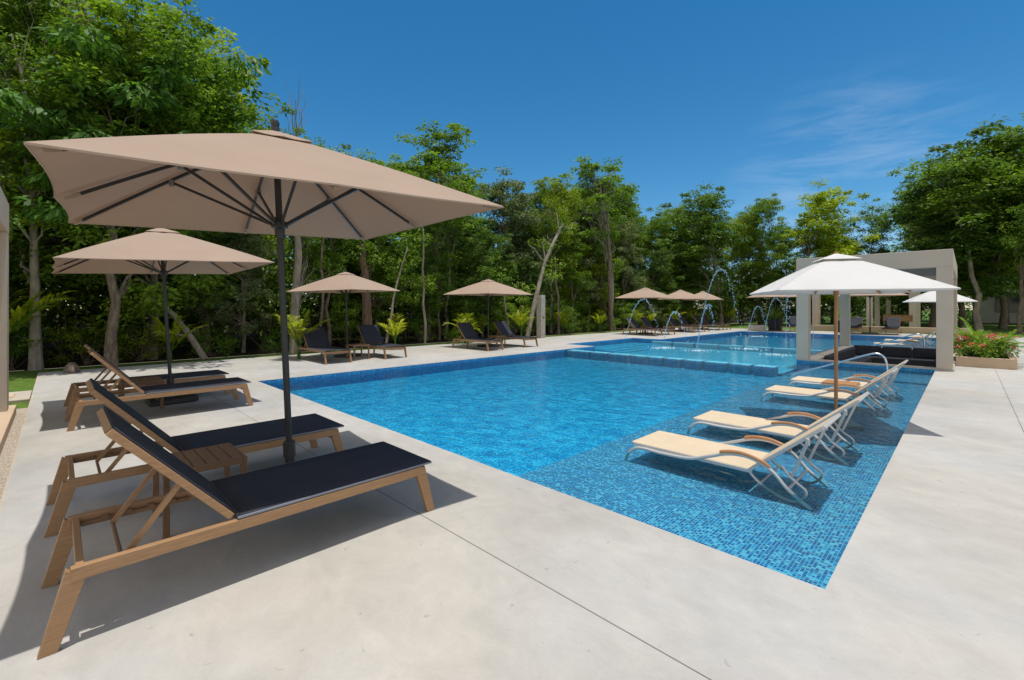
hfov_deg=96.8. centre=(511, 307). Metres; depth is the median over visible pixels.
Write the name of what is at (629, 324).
shrub
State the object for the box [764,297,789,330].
water jet
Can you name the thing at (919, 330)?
wall
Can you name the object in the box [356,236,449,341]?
shrub
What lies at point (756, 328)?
stone block
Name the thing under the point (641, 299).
shrub
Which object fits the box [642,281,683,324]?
shrub
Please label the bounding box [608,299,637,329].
shrub
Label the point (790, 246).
jungle tree
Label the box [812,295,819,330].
column
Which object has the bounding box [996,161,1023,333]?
jungle tree
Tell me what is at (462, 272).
shrub
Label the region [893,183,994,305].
jungle tree
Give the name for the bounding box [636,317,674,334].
sun lounger
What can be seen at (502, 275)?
leaning tree
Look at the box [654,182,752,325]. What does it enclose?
jungle tree
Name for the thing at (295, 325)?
young palm
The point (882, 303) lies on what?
shrub
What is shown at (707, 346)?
weir block
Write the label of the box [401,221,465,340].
jungle tree
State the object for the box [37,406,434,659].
sun lounger
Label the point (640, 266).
jungle tree
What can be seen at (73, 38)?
jungle tree
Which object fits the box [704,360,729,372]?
weir block
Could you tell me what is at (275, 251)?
jungle tree
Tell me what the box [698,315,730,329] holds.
sun lounger
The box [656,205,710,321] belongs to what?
jungle tree
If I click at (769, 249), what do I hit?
jungle tree
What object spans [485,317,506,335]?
shrub
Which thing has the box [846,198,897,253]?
jungle tree
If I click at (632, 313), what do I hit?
water jet
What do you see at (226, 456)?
side table
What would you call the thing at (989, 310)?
building
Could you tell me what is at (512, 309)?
shrub
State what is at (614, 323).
shrub
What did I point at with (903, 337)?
handrail
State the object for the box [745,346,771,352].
weir block
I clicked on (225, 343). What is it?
shrub
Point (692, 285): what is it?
jungle tree
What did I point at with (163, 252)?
umbrella
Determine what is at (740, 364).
weir block
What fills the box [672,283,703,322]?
shrub
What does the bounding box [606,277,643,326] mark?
shrub
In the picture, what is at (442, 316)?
shrub
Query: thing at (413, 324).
shrub
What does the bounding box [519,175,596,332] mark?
jungle tree
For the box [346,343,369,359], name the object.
side table
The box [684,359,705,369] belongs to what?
weir block
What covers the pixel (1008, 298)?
jungle tree
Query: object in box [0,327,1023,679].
pool deck
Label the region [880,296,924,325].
shrub
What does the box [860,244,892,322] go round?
jungle tree
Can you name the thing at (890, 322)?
sun lounger
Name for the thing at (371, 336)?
sun lounger
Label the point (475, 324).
shrub
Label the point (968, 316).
undergrowth
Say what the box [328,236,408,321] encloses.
jungle tree
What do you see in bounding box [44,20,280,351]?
jungle tree
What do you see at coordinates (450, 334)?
shrub
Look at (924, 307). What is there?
shrub
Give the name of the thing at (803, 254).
jungle tree
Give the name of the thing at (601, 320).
young palm
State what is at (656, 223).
jungle tree
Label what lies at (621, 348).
wading step
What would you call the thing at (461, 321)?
young palm
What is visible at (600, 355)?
weir block
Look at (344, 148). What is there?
jungle tree
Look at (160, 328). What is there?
young palm
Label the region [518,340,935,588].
pool shelf floor
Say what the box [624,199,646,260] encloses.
jungle tree
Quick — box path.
[9,390,31,403]
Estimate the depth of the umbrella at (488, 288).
16.59 m
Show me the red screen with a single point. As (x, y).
(906, 318)
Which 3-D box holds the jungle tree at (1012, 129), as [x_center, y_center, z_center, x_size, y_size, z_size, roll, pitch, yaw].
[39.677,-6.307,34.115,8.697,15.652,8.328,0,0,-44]
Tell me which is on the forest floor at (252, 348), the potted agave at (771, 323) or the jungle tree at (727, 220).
the jungle tree at (727, 220)
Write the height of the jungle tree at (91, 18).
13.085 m
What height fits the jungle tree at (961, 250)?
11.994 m
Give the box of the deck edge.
[0,332,611,514]
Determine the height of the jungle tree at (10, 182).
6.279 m
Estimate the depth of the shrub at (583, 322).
27.76 m
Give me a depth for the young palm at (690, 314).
35.86 m
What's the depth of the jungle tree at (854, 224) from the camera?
42.24 m
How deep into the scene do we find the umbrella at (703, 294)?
29.74 m
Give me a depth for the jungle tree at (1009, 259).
31.14 m
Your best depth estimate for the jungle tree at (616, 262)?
30.82 m
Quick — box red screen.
[883,315,912,321]
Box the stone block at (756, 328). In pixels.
[748,325,765,330]
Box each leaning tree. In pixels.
[88,278,207,359]
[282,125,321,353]
[319,237,357,325]
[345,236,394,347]
[378,233,428,347]
[399,227,432,344]
[486,266,536,325]
[525,211,578,335]
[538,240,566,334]
[593,197,629,330]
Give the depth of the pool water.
10.38 m
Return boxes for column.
[537,295,545,337]
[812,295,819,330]
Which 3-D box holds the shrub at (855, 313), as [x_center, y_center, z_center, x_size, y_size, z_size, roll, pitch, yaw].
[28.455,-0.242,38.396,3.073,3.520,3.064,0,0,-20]
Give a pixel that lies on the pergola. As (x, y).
(914, 309)
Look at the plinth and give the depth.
5.40 m
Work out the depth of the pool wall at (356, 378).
11.95 m
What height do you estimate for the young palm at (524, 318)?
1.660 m
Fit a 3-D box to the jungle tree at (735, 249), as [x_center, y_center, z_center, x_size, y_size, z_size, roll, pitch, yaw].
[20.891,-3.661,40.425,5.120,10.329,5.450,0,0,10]
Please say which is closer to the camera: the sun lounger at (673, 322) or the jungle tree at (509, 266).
the jungle tree at (509, 266)
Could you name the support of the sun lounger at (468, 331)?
on the pool deck
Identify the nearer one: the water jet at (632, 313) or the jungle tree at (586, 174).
the water jet at (632, 313)
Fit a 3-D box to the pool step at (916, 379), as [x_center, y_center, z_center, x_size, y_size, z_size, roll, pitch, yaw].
[8.923,1.579,10.095,0.622,0.043,1.696,0,0,45]
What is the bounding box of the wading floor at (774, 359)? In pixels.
[595,342,796,373]
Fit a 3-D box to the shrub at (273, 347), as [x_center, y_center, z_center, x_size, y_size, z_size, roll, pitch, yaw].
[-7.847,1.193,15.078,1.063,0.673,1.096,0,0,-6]
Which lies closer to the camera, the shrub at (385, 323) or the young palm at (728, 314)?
the shrub at (385, 323)
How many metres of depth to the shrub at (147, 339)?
12.72 m
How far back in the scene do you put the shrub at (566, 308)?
25.19 m
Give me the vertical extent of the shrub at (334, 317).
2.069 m
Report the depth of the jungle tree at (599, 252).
33.37 m
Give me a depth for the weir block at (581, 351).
15.47 m
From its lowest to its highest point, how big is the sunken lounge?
0.740 m
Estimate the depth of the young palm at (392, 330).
15.99 m
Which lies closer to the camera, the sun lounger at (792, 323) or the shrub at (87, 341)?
the shrub at (87, 341)
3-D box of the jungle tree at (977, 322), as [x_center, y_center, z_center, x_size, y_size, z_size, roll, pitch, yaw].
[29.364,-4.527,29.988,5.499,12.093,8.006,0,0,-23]
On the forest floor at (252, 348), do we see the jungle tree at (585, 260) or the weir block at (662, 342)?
the jungle tree at (585, 260)
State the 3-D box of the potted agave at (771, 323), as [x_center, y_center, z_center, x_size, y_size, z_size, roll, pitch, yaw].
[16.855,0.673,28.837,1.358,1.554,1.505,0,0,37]
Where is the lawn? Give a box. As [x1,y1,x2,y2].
[9,310,1023,408]
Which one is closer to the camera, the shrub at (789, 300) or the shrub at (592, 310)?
the shrub at (592, 310)
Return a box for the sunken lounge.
[797,345,956,374]
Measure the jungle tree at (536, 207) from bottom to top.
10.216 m
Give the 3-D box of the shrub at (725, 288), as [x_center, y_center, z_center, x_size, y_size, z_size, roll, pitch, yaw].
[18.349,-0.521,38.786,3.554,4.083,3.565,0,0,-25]
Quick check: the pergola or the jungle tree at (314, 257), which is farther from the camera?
the pergola
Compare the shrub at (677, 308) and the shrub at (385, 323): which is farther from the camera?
the shrub at (677, 308)
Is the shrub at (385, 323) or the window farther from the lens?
the window
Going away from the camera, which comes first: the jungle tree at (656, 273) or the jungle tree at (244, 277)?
the jungle tree at (244, 277)
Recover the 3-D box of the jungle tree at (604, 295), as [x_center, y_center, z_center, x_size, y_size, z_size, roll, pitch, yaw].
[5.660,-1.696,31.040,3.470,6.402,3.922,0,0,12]
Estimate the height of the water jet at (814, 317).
1.637 m
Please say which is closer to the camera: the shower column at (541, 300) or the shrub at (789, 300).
the shower column at (541, 300)
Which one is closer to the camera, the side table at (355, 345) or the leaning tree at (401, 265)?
the side table at (355, 345)
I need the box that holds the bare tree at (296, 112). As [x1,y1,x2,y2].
[283,80,306,266]
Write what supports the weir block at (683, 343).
on the pool floor at (485, 451)
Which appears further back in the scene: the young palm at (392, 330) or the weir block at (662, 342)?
the weir block at (662, 342)
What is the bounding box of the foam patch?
[747,353,795,356]
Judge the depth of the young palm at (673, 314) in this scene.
33.49 m
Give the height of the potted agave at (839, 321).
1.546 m
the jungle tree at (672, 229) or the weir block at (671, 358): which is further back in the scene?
the jungle tree at (672, 229)
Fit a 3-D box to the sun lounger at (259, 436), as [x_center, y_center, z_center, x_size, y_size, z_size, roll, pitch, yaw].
[-2.489,0.996,3.804,1.979,0.908,0.700,0,0,-45]
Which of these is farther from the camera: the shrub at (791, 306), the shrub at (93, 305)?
the shrub at (791, 306)
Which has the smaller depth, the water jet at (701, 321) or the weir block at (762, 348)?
the water jet at (701, 321)
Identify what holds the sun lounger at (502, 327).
on the pool deck
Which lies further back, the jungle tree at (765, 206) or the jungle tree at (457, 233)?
the jungle tree at (765, 206)
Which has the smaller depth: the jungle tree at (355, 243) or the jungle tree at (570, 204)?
the jungle tree at (355, 243)
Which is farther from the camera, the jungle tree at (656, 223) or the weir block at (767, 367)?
the jungle tree at (656, 223)
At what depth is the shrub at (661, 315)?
34.66 m
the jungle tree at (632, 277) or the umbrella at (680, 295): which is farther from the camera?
the jungle tree at (632, 277)
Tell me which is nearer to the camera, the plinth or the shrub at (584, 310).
the plinth
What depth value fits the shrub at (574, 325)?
26.54 m
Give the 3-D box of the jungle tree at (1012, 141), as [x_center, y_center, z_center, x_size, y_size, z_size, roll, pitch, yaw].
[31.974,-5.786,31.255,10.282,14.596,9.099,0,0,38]
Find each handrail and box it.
[787,353,887,384]
[871,333,924,347]
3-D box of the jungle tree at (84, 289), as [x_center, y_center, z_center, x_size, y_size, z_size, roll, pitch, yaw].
[-10.986,-2.871,12.993,4.870,8.764,4.663,0,0,37]
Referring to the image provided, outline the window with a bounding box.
[996,295,1019,312]
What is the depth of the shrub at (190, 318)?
15.69 m
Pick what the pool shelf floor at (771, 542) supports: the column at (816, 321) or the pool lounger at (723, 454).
the pool lounger at (723, 454)
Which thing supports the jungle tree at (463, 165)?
on the forest floor at (252, 348)
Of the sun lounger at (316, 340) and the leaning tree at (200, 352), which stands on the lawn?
the leaning tree at (200, 352)
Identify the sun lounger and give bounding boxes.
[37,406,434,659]
[44,378,343,537]
[63,344,230,413]
[64,349,252,431]
[298,326,351,364]
[355,325,406,358]
[452,322,503,350]
[489,321,537,347]
[622,318,662,335]
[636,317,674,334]
[662,316,698,332]
[674,316,708,331]
[689,316,723,329]
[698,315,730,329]
[782,316,795,331]
[850,317,863,333]
[881,317,901,334]
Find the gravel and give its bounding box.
[0,408,27,500]
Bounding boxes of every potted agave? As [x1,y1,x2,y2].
[767,307,783,329]
[831,310,857,331]
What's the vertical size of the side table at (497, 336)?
0.415 m
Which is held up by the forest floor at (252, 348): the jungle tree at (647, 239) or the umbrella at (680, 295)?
the jungle tree at (647, 239)
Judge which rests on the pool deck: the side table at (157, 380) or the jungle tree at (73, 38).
the side table at (157, 380)
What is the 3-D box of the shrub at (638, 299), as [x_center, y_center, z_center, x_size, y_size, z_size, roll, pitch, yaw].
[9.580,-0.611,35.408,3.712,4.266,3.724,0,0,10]
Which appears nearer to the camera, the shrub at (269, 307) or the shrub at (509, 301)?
the shrub at (269, 307)
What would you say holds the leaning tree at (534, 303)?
on the lawn
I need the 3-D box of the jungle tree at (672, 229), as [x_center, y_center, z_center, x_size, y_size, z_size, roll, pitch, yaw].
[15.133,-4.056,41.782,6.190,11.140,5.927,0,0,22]
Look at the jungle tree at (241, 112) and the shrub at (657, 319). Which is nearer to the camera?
the jungle tree at (241, 112)
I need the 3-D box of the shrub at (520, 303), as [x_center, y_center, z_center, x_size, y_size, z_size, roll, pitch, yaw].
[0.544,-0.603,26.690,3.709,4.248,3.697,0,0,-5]
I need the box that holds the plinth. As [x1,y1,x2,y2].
[0,405,15,454]
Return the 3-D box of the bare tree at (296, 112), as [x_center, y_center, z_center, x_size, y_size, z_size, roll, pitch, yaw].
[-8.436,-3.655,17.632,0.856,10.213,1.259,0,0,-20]
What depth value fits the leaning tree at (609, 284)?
28.73 m
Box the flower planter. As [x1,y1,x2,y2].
[917,317,1023,369]
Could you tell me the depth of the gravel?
4.78 m
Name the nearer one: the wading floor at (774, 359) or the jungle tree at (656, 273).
the wading floor at (774, 359)
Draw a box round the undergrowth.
[9,228,972,354]
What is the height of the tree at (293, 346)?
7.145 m
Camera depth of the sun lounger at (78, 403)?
6.07 m
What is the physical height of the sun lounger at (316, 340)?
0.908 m
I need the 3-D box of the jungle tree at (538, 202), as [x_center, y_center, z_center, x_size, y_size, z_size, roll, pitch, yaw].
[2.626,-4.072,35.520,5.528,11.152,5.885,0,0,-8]
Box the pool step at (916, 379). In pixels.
[894,373,931,385]
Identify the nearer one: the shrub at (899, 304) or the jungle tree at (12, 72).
the jungle tree at (12, 72)
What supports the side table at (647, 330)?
on the pool deck
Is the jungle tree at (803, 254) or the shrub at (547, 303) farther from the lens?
the jungle tree at (803, 254)
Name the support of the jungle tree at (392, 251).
on the forest floor at (252, 348)
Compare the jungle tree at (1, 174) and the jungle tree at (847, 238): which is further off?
the jungle tree at (847, 238)
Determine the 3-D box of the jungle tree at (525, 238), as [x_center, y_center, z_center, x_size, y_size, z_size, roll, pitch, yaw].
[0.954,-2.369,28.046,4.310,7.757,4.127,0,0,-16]
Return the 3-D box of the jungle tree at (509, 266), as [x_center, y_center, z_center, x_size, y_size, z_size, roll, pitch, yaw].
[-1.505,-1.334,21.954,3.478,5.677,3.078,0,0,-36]
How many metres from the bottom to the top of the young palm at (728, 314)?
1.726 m
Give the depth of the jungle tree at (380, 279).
18.23 m
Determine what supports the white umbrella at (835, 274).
on the pool shelf floor at (771, 542)
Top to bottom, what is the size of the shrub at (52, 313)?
4.108 m
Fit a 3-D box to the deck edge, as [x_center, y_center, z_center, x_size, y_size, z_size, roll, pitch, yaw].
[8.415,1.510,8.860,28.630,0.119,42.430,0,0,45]
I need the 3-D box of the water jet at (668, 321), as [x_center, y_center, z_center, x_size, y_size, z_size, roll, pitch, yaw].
[5.606,0.757,15.589,0.884,1.288,0.168,0,0,45]
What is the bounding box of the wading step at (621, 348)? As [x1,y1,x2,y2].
[599,343,672,352]
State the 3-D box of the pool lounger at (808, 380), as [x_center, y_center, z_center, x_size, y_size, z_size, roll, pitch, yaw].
[6.195,1.269,8.484,1.769,0.687,0.674,0,0,45]
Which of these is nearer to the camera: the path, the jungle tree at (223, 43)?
the path
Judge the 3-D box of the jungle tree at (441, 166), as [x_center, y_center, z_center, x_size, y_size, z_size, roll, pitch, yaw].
[-3.025,-3.319,20.172,4.344,9.659,4.501,0,0,-29]
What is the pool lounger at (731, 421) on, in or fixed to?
on the pool shelf floor at (771, 542)
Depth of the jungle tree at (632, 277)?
34.00 m
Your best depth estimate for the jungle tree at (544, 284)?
24.83 m
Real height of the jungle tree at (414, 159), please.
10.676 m
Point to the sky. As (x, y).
(754, 99)
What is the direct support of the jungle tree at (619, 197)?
on the forest floor at (252, 348)
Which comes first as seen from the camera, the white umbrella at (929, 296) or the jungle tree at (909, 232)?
the white umbrella at (929, 296)
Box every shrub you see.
[9,224,132,359]
[9,245,53,315]
[9,302,54,369]
[48,316,122,364]
[55,274,197,354]
[99,325,177,360]
[158,235,260,351]
[180,327,241,358]
[211,238,318,348]
[256,237,361,345]
[257,334,288,353]
[316,243,409,339]
[323,293,361,346]
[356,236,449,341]
[377,315,400,342]
[403,312,440,341]
[408,266,467,337]
[434,245,507,333]
[441,328,462,340]
[452,304,487,336]
[465,279,517,333]
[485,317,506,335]
[494,295,532,335]
[496,262,549,332]
[514,258,570,331]
[518,298,549,334]
[536,265,587,329]
[545,296,580,333]
[559,275,600,329]
[560,319,581,332]
[570,315,595,332]
[579,281,603,327]
[585,278,622,326]
[590,321,605,330]
[601,317,621,329]
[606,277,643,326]
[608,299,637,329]
[613,275,658,322]
[620,275,658,309]
[627,316,644,327]
[630,307,651,326]
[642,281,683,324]
[646,307,668,326]
[649,304,666,325]
[651,289,688,322]
[660,313,674,325]
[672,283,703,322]
[685,285,729,323]
[708,278,752,323]
[714,266,771,324]
[734,277,790,324]
[755,297,795,324]
[774,295,811,319]
[820,294,865,321]
[827,297,865,323]
[850,295,920,325]
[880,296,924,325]
[880,296,930,324]
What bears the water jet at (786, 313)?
on the pool water
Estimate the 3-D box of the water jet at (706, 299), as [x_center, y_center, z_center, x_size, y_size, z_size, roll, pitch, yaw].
[6.864,0.086,15.075,1.466,2.761,0.155,0,0,45]
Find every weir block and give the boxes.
[567,349,593,358]
[591,351,610,360]
[609,353,632,362]
[630,355,648,364]
[647,356,666,365]
[652,341,672,345]
[664,357,685,367]
[673,342,694,347]
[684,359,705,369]
[695,343,718,348]
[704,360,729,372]
[719,345,744,350]
[729,363,753,374]
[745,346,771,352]
[754,364,777,376]
[773,348,795,353]
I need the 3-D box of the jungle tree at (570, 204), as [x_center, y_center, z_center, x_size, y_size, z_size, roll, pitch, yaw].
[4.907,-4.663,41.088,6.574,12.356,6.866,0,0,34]
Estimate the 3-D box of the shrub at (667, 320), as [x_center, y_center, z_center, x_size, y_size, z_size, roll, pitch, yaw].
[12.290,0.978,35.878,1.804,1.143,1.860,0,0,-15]
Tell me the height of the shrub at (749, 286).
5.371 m
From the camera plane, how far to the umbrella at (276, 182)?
3.52 m
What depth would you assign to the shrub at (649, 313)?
32.72 m
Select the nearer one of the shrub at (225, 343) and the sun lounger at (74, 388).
the sun lounger at (74, 388)
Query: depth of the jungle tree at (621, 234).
35.22 m
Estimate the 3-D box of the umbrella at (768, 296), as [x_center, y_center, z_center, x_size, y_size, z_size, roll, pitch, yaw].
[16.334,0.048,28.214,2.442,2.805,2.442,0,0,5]
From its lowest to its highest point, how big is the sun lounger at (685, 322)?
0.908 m
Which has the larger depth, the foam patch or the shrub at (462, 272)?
the shrub at (462, 272)
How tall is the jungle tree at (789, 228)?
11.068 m
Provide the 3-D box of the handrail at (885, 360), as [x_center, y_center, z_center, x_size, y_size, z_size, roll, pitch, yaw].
[6.842,1.253,9.634,1.808,0.695,0.100,0,0,45]
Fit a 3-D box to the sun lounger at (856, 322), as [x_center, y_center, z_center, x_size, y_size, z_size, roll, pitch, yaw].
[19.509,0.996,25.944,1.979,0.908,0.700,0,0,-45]
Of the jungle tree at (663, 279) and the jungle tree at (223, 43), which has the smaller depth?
the jungle tree at (223, 43)
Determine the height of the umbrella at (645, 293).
2.637 m
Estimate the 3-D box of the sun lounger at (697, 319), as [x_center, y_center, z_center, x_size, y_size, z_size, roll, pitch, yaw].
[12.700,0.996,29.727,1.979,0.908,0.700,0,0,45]
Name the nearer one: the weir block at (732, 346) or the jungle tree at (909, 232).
the weir block at (732, 346)
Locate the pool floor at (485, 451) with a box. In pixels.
[290,336,876,475]
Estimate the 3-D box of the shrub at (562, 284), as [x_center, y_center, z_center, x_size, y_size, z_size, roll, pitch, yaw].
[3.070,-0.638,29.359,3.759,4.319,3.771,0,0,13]
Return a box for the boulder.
[63,362,79,372]
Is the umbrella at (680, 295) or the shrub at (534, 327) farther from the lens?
the umbrella at (680, 295)
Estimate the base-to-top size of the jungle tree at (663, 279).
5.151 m
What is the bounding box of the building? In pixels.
[979,255,1023,323]
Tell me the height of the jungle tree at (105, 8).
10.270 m
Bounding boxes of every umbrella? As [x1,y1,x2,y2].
[24,119,503,462]
[52,228,273,406]
[286,269,398,357]
[443,277,531,346]
[616,286,674,333]
[657,288,705,330]
[695,291,722,328]
[747,295,795,330]
[749,251,960,430]
[838,293,907,333]
[902,291,977,348]
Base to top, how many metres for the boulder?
0.285 m
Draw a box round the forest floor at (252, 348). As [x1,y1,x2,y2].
[9,309,892,370]
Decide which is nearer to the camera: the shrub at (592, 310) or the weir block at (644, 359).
the weir block at (644, 359)
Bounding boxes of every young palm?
[9,288,76,333]
[146,315,209,362]
[272,309,332,358]
[376,313,408,343]
[444,312,483,342]
[505,305,534,335]
[550,310,573,333]
[589,310,606,331]
[627,310,642,322]
[639,311,655,321]
[662,307,685,327]
[682,308,699,323]
[719,306,734,323]
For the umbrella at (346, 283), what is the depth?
12.99 m
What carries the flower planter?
on the pool deck
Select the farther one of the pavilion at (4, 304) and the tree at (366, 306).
the tree at (366, 306)
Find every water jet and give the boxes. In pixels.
[626,299,657,335]
[664,311,688,341]
[696,305,714,350]
[697,268,741,348]
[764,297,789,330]
[785,295,789,342]
[813,295,822,340]
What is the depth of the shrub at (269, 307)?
16.71 m
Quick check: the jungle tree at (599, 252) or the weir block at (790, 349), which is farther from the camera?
the jungle tree at (599, 252)
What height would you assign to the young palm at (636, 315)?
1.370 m
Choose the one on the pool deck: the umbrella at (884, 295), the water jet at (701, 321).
the umbrella at (884, 295)
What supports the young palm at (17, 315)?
on the lawn
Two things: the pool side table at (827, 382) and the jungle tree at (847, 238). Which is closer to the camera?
the pool side table at (827, 382)
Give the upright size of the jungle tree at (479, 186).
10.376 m
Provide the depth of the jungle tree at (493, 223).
24.80 m
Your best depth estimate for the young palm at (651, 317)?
32.66 m
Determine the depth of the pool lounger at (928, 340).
19.20 m
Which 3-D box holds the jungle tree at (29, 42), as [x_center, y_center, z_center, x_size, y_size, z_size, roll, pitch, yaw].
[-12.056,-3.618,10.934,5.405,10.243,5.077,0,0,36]
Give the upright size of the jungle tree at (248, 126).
9.310 m
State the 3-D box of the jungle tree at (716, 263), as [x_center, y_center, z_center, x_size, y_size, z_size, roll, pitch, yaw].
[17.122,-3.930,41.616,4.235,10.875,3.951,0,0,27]
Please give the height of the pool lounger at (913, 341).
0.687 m
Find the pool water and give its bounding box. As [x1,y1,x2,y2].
[267,332,935,566]
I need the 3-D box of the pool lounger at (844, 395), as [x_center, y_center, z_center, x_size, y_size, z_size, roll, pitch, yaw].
[5.099,1.269,7.402,1.769,0.687,0.674,0,0,45]
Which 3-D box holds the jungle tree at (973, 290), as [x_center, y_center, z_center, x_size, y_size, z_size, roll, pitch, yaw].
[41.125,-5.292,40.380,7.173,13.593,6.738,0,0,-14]
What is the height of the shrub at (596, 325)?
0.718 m
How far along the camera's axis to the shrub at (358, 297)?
19.60 m
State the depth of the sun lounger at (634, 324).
24.00 m
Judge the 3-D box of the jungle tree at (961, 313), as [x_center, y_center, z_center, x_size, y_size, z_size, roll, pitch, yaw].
[34.879,-5.262,36.182,8.656,13.557,9.040,0,0,-40]
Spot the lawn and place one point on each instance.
(24, 380)
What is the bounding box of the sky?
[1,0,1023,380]
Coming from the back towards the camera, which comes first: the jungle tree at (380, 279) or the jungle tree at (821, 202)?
the jungle tree at (821, 202)
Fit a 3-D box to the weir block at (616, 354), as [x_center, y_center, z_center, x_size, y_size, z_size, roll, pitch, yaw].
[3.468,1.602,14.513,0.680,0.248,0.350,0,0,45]
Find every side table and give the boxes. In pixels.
[118,376,163,408]
[152,442,246,538]
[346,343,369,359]
[488,335,505,347]
[640,327,651,334]
[821,379,860,399]
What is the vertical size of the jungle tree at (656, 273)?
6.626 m
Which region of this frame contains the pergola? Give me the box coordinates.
[838,292,919,326]
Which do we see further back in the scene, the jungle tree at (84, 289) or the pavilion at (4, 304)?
the jungle tree at (84, 289)
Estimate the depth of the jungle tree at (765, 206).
38.62 m
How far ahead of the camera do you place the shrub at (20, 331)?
10.90 m
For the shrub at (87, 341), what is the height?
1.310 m
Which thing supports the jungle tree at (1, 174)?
on the forest floor at (252, 348)
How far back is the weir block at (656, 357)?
13.50 m
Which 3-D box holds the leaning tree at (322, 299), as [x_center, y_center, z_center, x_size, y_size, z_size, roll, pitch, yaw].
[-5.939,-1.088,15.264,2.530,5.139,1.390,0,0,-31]
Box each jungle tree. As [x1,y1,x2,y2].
[0,0,143,298]
[0,0,161,370]
[0,0,172,349]
[0,17,271,367]
[0,47,70,345]
[0,129,36,238]
[1,0,247,359]
[9,19,200,357]
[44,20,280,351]
[136,9,284,342]
[167,99,296,345]
[184,232,277,352]
[217,128,314,333]
[256,118,354,352]
[312,143,365,339]
[322,143,350,344]
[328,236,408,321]
[331,147,437,320]
[339,159,438,330]
[347,231,410,342]
[388,156,426,314]
[394,119,489,339]
[396,141,509,335]
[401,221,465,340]
[405,170,502,332]
[426,189,482,338]
[442,224,518,336]
[449,176,493,328]
[462,166,560,333]
[492,192,551,320]
[495,255,548,332]
[504,203,562,331]
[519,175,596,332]
[526,186,560,271]
[541,230,597,331]
[544,155,640,329]
[546,184,597,322]
[549,193,614,329]
[562,205,615,300]
[563,173,626,329]
[575,235,620,329]
[588,173,648,324]
[588,180,647,285]
[588,205,632,323]
[609,215,649,327]
[613,201,664,319]
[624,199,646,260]
[635,243,684,316]
[637,212,682,323]
[645,202,712,315]
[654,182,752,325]
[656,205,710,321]
[658,263,678,325]
[675,233,703,303]
[676,203,722,323]
[702,209,742,304]
[715,211,777,323]
[715,225,777,320]
[732,193,797,324]
[765,216,802,321]
[766,222,795,318]
[775,178,881,303]
[782,216,824,323]
[820,215,870,322]
[820,234,857,303]
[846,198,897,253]
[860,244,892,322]
[866,154,1023,327]
[884,220,937,310]
[886,152,1019,326]
[893,144,1023,330]
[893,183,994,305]
[905,113,1023,328]
[943,125,1023,286]
[965,209,1010,323]
[985,113,1023,296]
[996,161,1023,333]
[1006,202,1021,323]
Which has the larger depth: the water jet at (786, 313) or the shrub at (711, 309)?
the shrub at (711, 309)
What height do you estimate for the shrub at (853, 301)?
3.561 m
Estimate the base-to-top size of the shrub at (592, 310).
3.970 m
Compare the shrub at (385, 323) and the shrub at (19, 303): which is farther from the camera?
the shrub at (385, 323)
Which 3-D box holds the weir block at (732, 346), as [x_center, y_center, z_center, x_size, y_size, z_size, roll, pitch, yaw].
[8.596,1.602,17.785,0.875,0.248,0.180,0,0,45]
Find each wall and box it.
[259,331,935,390]
[811,325,969,333]
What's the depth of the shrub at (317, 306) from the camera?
18.59 m
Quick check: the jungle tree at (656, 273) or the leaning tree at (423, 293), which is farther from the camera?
the jungle tree at (656, 273)
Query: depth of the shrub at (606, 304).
33.33 m
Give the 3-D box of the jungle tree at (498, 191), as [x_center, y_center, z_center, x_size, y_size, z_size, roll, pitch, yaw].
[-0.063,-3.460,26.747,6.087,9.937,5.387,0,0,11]
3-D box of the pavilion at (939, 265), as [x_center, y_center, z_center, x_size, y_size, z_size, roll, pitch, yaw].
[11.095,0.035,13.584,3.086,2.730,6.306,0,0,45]
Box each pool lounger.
[624,413,840,510]
[686,392,868,465]
[760,368,897,417]
[787,360,907,401]
[874,332,932,347]
[884,331,935,345]
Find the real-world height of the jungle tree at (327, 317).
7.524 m
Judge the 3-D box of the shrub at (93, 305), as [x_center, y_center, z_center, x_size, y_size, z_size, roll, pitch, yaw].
[-11.889,-0.389,14.344,3.321,3.816,3.331,0,0,-20]
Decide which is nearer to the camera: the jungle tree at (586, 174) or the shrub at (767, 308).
the jungle tree at (586, 174)
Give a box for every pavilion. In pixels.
[0,186,8,411]
[796,249,956,369]
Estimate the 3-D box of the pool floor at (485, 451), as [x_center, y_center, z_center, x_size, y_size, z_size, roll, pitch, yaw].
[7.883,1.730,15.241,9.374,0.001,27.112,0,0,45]
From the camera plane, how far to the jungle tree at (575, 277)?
27.88 m
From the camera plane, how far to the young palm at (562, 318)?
25.16 m

